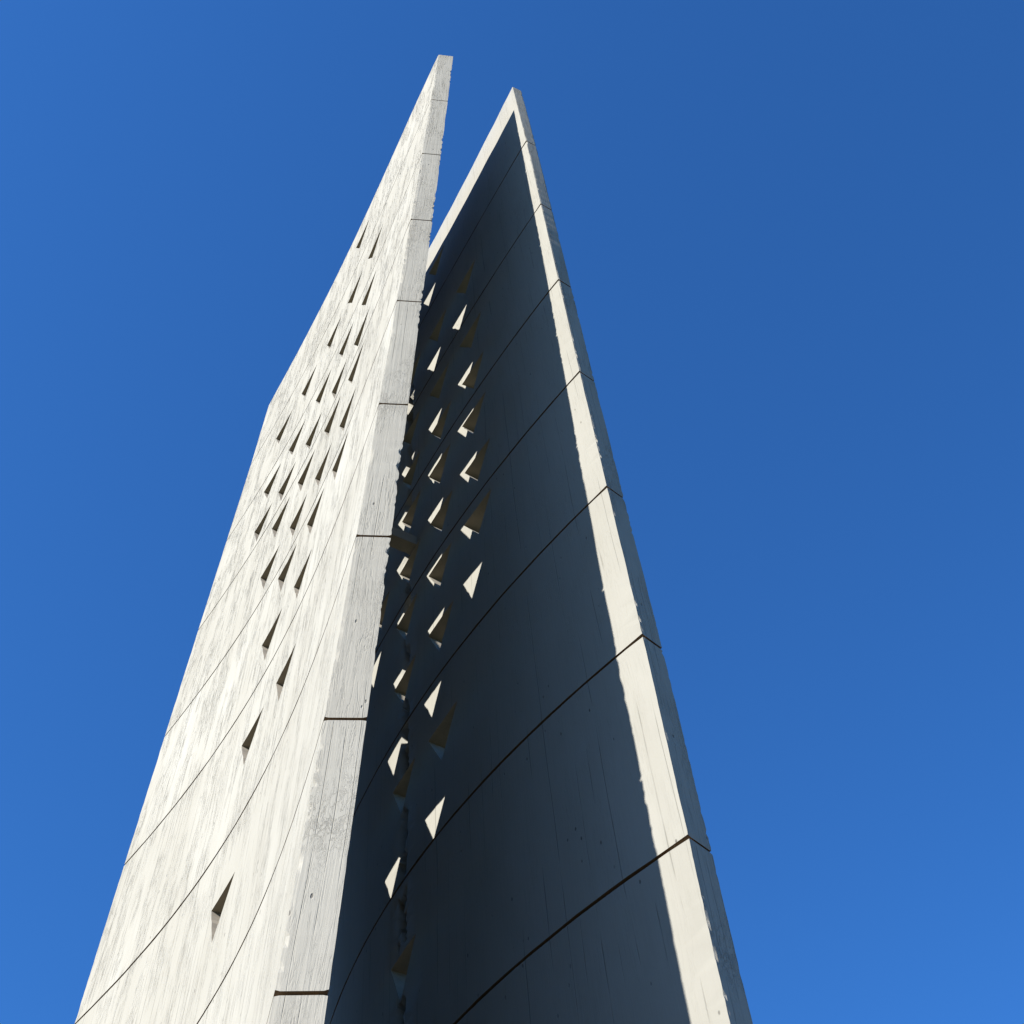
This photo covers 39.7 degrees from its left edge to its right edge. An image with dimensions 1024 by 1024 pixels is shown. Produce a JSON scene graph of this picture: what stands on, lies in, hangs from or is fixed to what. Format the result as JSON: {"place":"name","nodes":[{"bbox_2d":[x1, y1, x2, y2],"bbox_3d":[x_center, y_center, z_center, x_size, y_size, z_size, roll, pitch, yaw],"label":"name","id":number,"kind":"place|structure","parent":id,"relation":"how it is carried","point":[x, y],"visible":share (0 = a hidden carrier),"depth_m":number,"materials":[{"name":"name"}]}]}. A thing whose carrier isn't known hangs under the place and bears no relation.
{"place":"outdoors","nodes":[
{"label":"outdoors","id":0,"kind":"place"},
{"bbox_2d":[0,0,1023,1023],"label":"sky","id":1,"kind":"structure","parent":0,"point":[791,232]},
{"bbox_3d":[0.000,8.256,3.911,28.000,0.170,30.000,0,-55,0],"label":"paving","id":2,"kind":"structure","parent":0,"visible":0},
{"bbox_2d":[75,55,452,1023],"bbox_3d":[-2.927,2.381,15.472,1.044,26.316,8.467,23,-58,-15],"label":"tower slab","id":3,"kind":"structure","parent":2,"relation":"on","point":[225,907],"depth_m":15.71,"materials":[{"name":"concrete"}]},
{"bbox_2d":[324,87,752,1023],"bbox_3d":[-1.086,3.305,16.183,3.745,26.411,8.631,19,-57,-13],"label":"tower slab","id":4,"kind":"structure","parent":2,"relation":"on","point":[528,841],"depth_m":14.84,"materials":[{"name":"concrete"}]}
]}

